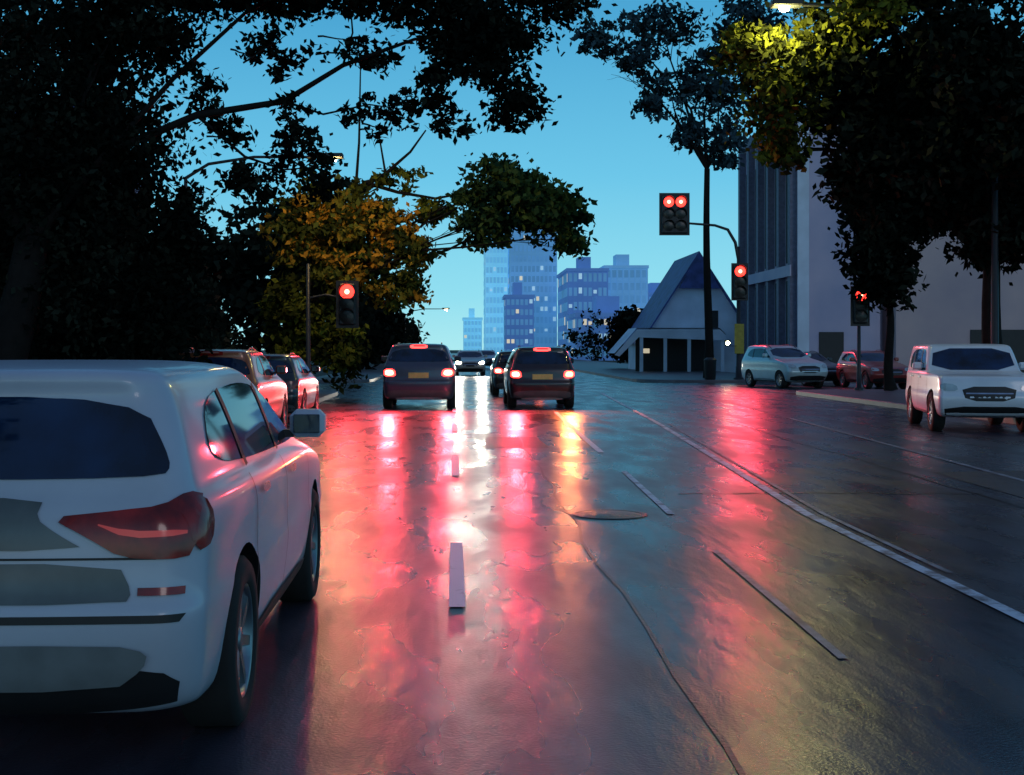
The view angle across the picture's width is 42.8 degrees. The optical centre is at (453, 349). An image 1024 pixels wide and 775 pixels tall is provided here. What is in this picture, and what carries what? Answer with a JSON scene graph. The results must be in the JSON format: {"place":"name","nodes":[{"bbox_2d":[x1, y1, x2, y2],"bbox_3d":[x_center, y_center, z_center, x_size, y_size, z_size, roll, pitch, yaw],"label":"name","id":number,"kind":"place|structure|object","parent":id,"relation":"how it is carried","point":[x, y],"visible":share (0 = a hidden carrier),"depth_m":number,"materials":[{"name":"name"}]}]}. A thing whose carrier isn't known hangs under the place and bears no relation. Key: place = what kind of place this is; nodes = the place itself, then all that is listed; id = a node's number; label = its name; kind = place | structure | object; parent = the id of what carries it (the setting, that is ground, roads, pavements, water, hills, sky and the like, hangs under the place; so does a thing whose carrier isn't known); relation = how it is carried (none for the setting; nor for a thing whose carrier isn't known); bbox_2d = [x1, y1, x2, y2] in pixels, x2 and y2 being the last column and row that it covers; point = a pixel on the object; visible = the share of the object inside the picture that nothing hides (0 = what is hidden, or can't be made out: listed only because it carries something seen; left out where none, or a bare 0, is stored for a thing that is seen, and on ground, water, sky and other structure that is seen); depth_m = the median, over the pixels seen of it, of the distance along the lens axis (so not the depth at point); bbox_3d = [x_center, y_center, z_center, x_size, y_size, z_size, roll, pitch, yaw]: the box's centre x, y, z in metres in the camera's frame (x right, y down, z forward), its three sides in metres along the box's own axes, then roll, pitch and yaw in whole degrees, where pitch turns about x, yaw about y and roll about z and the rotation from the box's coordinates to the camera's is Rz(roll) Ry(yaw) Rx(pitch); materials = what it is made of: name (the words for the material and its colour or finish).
{"place":"outdoors","nodes":[
{"label":"outdoors","id":0,"kind":"place"},
{"bbox_2d":[319,390,337,402],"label":"pavement","id":1,"kind":"structure","parent":0,"point":[324,395],"depth_m":41.65,"materials":[{"name":"grey concrete"}]},
{"bbox_2d":[0,0,234,359],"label":"tree","id":2,"kind":"object","parent":1,"relation":"on","point":[169,106],"visible":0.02,"depth_m":26.06,"materials":[{"name":"green plant"}]},
{"bbox_2d":[29,301,257,360],"bbox_3d":[-8.395,0.078,23.497,6.271,3.083,34.909,0,0,0],"label":"hedge","id":3,"kind":"object","parent":1,"relation":"on","point":[230,343],"visible":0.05,"depth_m":24.36,"materials":[{"name":"green plant"}]},
{"bbox_2d":[184,153,343,187],"bbox_3d":[-5.464,-2.070,37.000,4.668,6.960,0.396,0,0,0],"label":"street lamp","id":4,"kind":"object","parent":1,"relation":"on","point":[339,155],"visible":0.22,"depth_m":36.96,"materials":[{"name":"black metal"}]},
{"bbox_2d":[306,263,358,369],"bbox_3d":[-3.596,-0.550,37.958,1.636,3.920,0.460,0,0,6],"label":"traffic signal","id":5,"kind":"object","parent":1,"relation":"on","point":[346,296],"visible":0.85,"depth_m":38.00,"materials":[{"name":"black metal"}]},
{"bbox_2d":[253,68,598,394],"bbox_3d":[-0.981,-3.882,41.506,11.162,10.736,3.586,0,0,7],"label":"street tree","id":6,"kind":"object","parent":1,"relation":"on","point":[527,201],"visible":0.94,"depth_m":41.04,"materials":[{"name":"green plant"}]},
{"bbox_2d":[316,363,384,382],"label":"pavement","id":7,"kind":"structure","parent":0,"point":[374,375],"depth_m":67.69,"materials":[{"name":"grey concrete"}]},
{"bbox_2d":[404,308,449,341],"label":"street lamp","id":8,"kind":"object","parent":7,"relation":"on","point":[446,309],"visible":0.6,"depth_m":117.96,"materials":[{"name":"black metal"}]},
{"bbox_2d":[462,308,482,349],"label":"walls","id":9,"kind":"structure","parent":0,"point":[471,317],"depth_m":330.00,"materials":[{"name":"blue concrete"}]},
{"bbox_2d":[463,320,481,349],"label":"mullions","id":10,"kind":"object","parent":9,"relation":"attached to","point":[470,334],"visible":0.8,"depth_m":329.80,"materials":[{"name":"blue metal"}]},
{"bbox_2d":[464,321,480,349],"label":"windows","id":11,"kind":"structure","parent":9,"relation":"attached to","point":[472,330],"depth_m":329.94,"materials":[{"name":"blue glass"}]},
{"bbox_2d":[0,353,1023,774],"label":"road","id":12,"kind":"structure","parent":0,"point":[538,653],"depth_m":7.79,"materials":[{"name":"grey asphalt"}]},
{"bbox_2d":[0,360,325,725],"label":"white suv","id":13,"kind":"object","parent":12,"relation":"on","point":[160,536],"visible":1,"depth_m":4.69,"materials":[{"name":"paint"}]},
{"bbox_2d":[178,347,287,427],"bbox_3d":[-3.980,0.755,23.065,1.999,1.581,4.172,0,0,0],"label":"orange hatchback","id":14,"kind":"object","parent":12,"relation":"on","point":[254,367],"visible":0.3,"depth_m":21.76,"materials":[{"name":"paint"}]},
{"bbox_2d":[263,352,319,413],"bbox_3d":[-4.000,0.805,28.715,2.045,1.482,4.272,0,0,0],"label":"dark sedan","id":15,"kind":"object","parent":12,"relation":"on","point":[299,378],"visible":0.39,"depth_m":27.01,"materials":[{"name":"black paint"}]},
{"bbox_2d":[381,342,460,407],"bbox_3d":[-0.900,0.681,35.565,2.200,1.729,4.571,0,0,0],"label":"grey suv","id":16,"kind":"object","parent":12,"relation":"on","point":[419,371],"visible":1,"depth_m":33.40,"materials":[{"name":"paint"}]},
{"bbox_2d":[452,350,486,375],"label":"oncoming car","id":17,"kind":"object","parent":12,"relation":"on","point":[472,361],"visible":0.83,"depth_m":75.88,"materials":[{"name":"grey paint"}]},
{"bbox_2d":[480,350,495,365],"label":"oncoming car","id":18,"kind":"object","parent":12,"relation":"on","point":[490,354],"visible":0.25,"depth_m":105.11,"materials":[{"name":"silver paint"}]},
{"bbox_2d":[486,350,511,394],"bbox_3d":[2.150,0.780,45.165,2.045,1.532,4.372,0,0,0],"label":"dark sedan","id":19,"kind":"object","parent":12,"relation":"on","point":[497,367],"visible":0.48,"depth_m":43.26,"materials":[{"name":"grey paint"}]},
{"bbox_2d":[499,345,574,407],"bbox_3d":[2.280,0.721,35.665,2.054,1.650,4.372,0,0,0],"label":"dark hatchback","id":20,"kind":"object","parent":12,"relation":"on","point":[538,373],"visible":1,"depth_m":33.61,"materials":[{"name":"black paint"}]},
{"bbox_2d":[571,509,647,519],"bbox_3d":[1.450,1.540,12.200,0.720,0.007,0.720,0,0,0],"label":"manhole cover","id":21,"kind":"object","parent":12,"relation":"on","point":[612,514],"visible":1,"depth_m":12.16,"materials":[{"name":"metal"}]},
{"bbox_2d":[326,409,1023,774],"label":"tar seams","id":22,"kind":"object","parent":12,"relation":"on","point":[702,713],"visible":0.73,"depth_m":7.69,"materials":[{"name":"black asphalt"}]},
{"bbox_2d":[449,393,1023,657],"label":"road markings","id":23,"kind":"object","parent":12,"relation":"on","point":[456,588],"visible":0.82,"depth_m":10.08,"materials":[{"name":"white paint"}]},
{"bbox_2d":[485,437,1023,497],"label":"asphalt patch","id":24,"kind":"object","parent":12,"relation":"on","point":[1008,485],"visible":1,"depth_m":16.08,"materials":[{"name":"black asphalt"}]},
{"bbox_2d":[741,344,827,387],"bbox_3d":[13.424,0.671,53.199,2.136,1.749,4.371,0,0,-14],"label":"hatchback","id":25,"kind":"object","parent":12,"relation":"on","point":[783,366],"visible":1,"depth_m":52.42,"materials":[{"name":"teal paint"}]},
{"bbox_2d":[801,351,840,385],"bbox_3d":[15.350,0.805,56.515,1.999,1.482,4.072,0,0,-10],"label":"dark sedan","id":26,"kind":"object","parent":12,"relation":"on","point":[831,368],"visible":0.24,"depth_m":55.16,"materials":[{"name":"grey paint"}]},
{"bbox_2d":[836,350,908,388],"bbox_3d":[16.741,0.780,52.190,1.999,1.531,4.072,0,0,-4],"label":"red hatchback","id":27,"kind":"object","parent":12,"relation":"on","point":[872,365],"visible":0.81,"depth_m":51.66,"materials":[{"name":"paint"}]},
{"bbox_2d":[905,344,1023,431],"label":"white jeep","id":28,"kind":"object","parent":12,"relation":"on","point":[944,381],"visible":1,"depth_m":24.77,"materials":[{"name":"paint"}]},
{"bbox_2d":[1,0,1023,349],"label":"sky","id":29,"kind":"structure","parent":0,"point":[620,162],"materials":[{"name":"blue"}]},
{"bbox_2d":[502,282,534,348],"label":"office building","id":30,"kind":"structure","parent":0,"point":[516,290],"depth_m":240.00,"materials":[{"name":"blue stone"}]},
{"bbox_2d":[504,299,532,350],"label":"windows","id":31,"kind":"structure","parent":30,"relation":"attached to","point":[521,321],"depth_m":239.94,"materials":[{"name":"blue glass"}]},
{"bbox_2d":[505,298,533,350],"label":"mullions","id":32,"kind":"object","parent":30,"relation":"attached to","point":[515,317],"visible":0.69,"depth_m":239.80,"materials":[{"name":"blue metal"}]},
{"bbox_2d":[261,350,795,394],"bbox_3d":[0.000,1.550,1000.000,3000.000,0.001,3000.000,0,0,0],"label":"ground","id":33,"kind":"structure","parent":0,"point":[320,373],"depth_m":95.48,"materials":[{"name":"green plant"}]},
{"bbox_2d":[0,0,617,363],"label":"tree","id":34,"kind":"object","parent":33,"relation":"on","point":[473,35],"visible":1,"depth_m":19.69,"materials":[{"name":"green plant"}]},
{"bbox_2d":[193,175,429,373],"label":"distant trees","id":35,"kind":"object","parent":33,"relation":"on","point":[243,289],"visible":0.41,"depth_m":68.22,"materials":[{"name":"green plant"}]},
{"bbox_2d":[484,236,507,353],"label":"office tower","id":36,"kind":"structure","parent":33,"relation":"on","point":[495,275],"depth_m":299.94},
{"bbox_2d":[484,247,506,352],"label":"windows","id":37,"kind":"structure","parent":36,"relation":"in","point":[494,249],"depth_m":299.94,"materials":[{"name":"blue glass"}]},
{"bbox_2d":[556,257,608,344],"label":"office building","id":38,"kind":"structure","parent":33,"relation":"on","point":[584,265],"depth_m":255.00,"materials":[{"name":"blue concrete"},{"name":"window glass"}]},
{"bbox_2d":[558,273,606,346],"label":"windows","id":39,"kind":"structure","parent":38,"relation":"attached to","point":[561,295],"depth_m":254.94,"materials":[{"name":"blue glass"}]},
{"bbox_2d":[567,271,607,345],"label":"mullions","id":40,"kind":"object","parent":38,"relation":"attached to","point":[578,299],"visible":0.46,"depth_m":254.80,"materials":[{"name":"blue metal"}]},
{"bbox_2d":[562,307,614,360],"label":"distant trees","id":41,"kind":"object","parent":33,"relation":"on","point":[573,335],"visible":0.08,"depth_m":178.58,"materials":[{"name":"green plant"}]},
{"bbox_2d":[565,296,618,360],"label":"office building","id":42,"kind":"structure","parent":33,"relation":"on","point":[607,306],"depth_m":183.00,"materials":[{"name":"blue stone"}]},
{"bbox_2d":[567,319,610,355],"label":"windows","id":43,"kind":"structure","parent":42,"relation":"attached to","point":[571,324],"depth_m":179.94,"materials":[{"name":"blue glass"}]},
{"bbox_2d":[576,317,618,360],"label":"mullions","id":44,"kind":"object","parent":42,"relation":"attached to","point":[602,331],"visible":0.33,"depth_m":179.80,"materials":[{"name":"blue metal"}]},
{"bbox_2d":[600,254,648,310],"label":"office building","id":45,"kind":"structure","parent":33,"relation":"on","point":[620,261],"depth_m":262.00,"materials":[{"name":"blue concrete"}]},
{"bbox_2d":[608,270,645,311],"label":"windows","id":46,"kind":"structure","parent":45,"relation":"attached to","point":[631,285],"depth_m":261.94,"materials":[{"name":"blue glass"}]},
{"bbox_2d":[608,269,647,308],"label":"mullions","id":47,"kind":"object","parent":45,"relation":"attached to","point":[629,281],"visible":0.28,"depth_m":261.80,"materials":[{"name":"blue metal"}]},
{"bbox_2d":[608,328,725,371],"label":"porch","id":48,"kind":"object","parent":33,"relation":"on","point":[669,349],"visible":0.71,"depth_m":84.80,"materials":[{"name":"white paint"}]},
{"bbox_2d":[628,272,735,372],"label":"walls","id":49,"kind":"structure","parent":33,"relation":"on","point":[684,308],"depth_m":86.00,"materials":[{"name":"white paint"}]},
{"bbox_2d":[623,251,735,343],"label":"roof","id":50,"kind":"structure","parent":49,"relation":"attached to","point":[669,284],"depth_m":87.29,"materials":[{"name":"blue stone"}]},
{"bbox_2d":[712,311,717,327],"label":"windows","id":51,"kind":"structure","parent":49,"relation":"attached to","point":[715,318],"depth_m":85.94,"materials":[{"name":"glass"}]},
{"bbox_2d":[740,117,881,352],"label":"walls","id":52,"kind":"structure","parent":33,"relation":"on","point":[829,303],"depth_m":64.00,"materials":[{"name":"grey paint"}]},
{"bbox_2d":[738,122,808,373],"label":"pilasters","id":53,"kind":"object","parent":52,"relation":"attached to","point":[795,270],"visible":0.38,"depth_m":68.80,"materials":[{"name":"stone"}]},
{"bbox_2d":[746,163,843,363],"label":"windows","id":54,"kind":"structure","parent":52,"relation":"attached to","point":[831,344],"depth_m":65.93,"materials":[{"name":"glass"}]},
{"bbox_2d":[882,231,1023,372],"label":"stucco building","id":55,"kind":"structure","parent":33,"relation":"on","point":[947,303],"depth_m":63.20,"materials":[{"name":"paint"}]},
{"bbox_2d":[970,330,1023,372],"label":"windows and door","id":56,"kind":"structure","parent":55,"relation":"in","point":[1014,339],"depth_m":63.15,"materials":[{"name":"glass"}]},
{"bbox_2d":[507,212,556,346],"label":"office tower","id":57,"kind":"structure","parent":0,"point":[532,270],"depth_m":289.94,"materials":[{"name":"blue glass"}]},
{"bbox_2d":[507,212,555,342],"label":"windows","id":58,"kind":"structure","parent":57,"relation":"in","point":[516,236],"depth_m":289.93,"materials":[{"name":"blue glass"}]},
{"bbox_2d":[648,283,659,296],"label":"walls","id":59,"kind":"structure","parent":0,"point":[652,287],"depth_m":303.00,"materials":[{"name":"blue stone"}]},
{"bbox_2d":[572,359,852,382],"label":"pavement","id":60,"kind":"structure","parent":0,"point":[622,371],"depth_m":73.07,"materials":[{"name":"grey concrete"}]},
{"bbox_2d":[597,304,643,363],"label":"street tree","id":61,"kind":"object","parent":60,"relation":"on","point":[622,322],"visible":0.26,"depth_m":97.50,"materials":[{"name":"green plant"}]},
{"bbox_2d":[564,0,791,377],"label":"street tree","id":62,"kind":"object","parent":60,"relation":"on","point":[692,134],"visible":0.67,"depth_m":63.69,"materials":[{"name":"green plant"}]},
{"bbox_2d":[659,193,747,379],"bbox_3d":[11.640,-2.945,60.831,4.100,8.710,0.822,0,0,0],"label":"traffic signal","id":63,"kind":"object","parent":60,"relation":"on","point":[674,213],"visible":0.99,"depth_m":60.83,"materials":[{"name":"black metal"}]},
{"bbox_2d":[704,358,716,379],"bbox_3d":[11.900,0.895,60.600,0.600,1.030,0.591,0,0,0],"label":"litter bin","id":64,"kind":"object","parent":60,"relation":"on","point":[710,368],"visible":1,"depth_m":60.38,"materials":[{"name":"black metal"}]},
{"bbox_2d":[796,389,1015,423],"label":"pavement","id":65,"kind":"structure","parent":0,"point":[890,399],"depth_m":39.85,"materials":[{"name":"grey concrete"}]},
{"bbox_2d":[850,286,869,389],"bbox_3d":[14.000,-0.400,44.968,0.512,3.620,0.512,0,0,-45],"label":"traffic signal","id":66,"kind":"object","parent":65,"relation":"on","point":[859,314],"visible":0.89,"depth_m":44.98,"materials":[{"name":"black metal"}]},
{"bbox_2d":[706,0,1023,343],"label":"tree","id":67,"kind":"object","parent":65,"relation":"on","point":[905,111],"visible":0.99,"depth_m":29.58,"materials":[{"name":"green plant"}]},
{"bbox_2d":[769,0,998,343],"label":"street lamp","id":68,"kind":"object","parent":65,"relation":"on","point":[783,5],"visible":0.38,"depth_m":29.14,"materials":[{"name":"black metal"}]},
{"bbox_2d":[824,170,961,390],"bbox_3d":[16.492,-3.375,44.432,7.819,9.658,4.579,0,0,0],"label":"street tree","id":69,"kind":"object","parent":65,"relation":"on","point":[882,268],"visible":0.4,"depth_m":44.13,"materials":[{"name":"green plant"}]}
]}

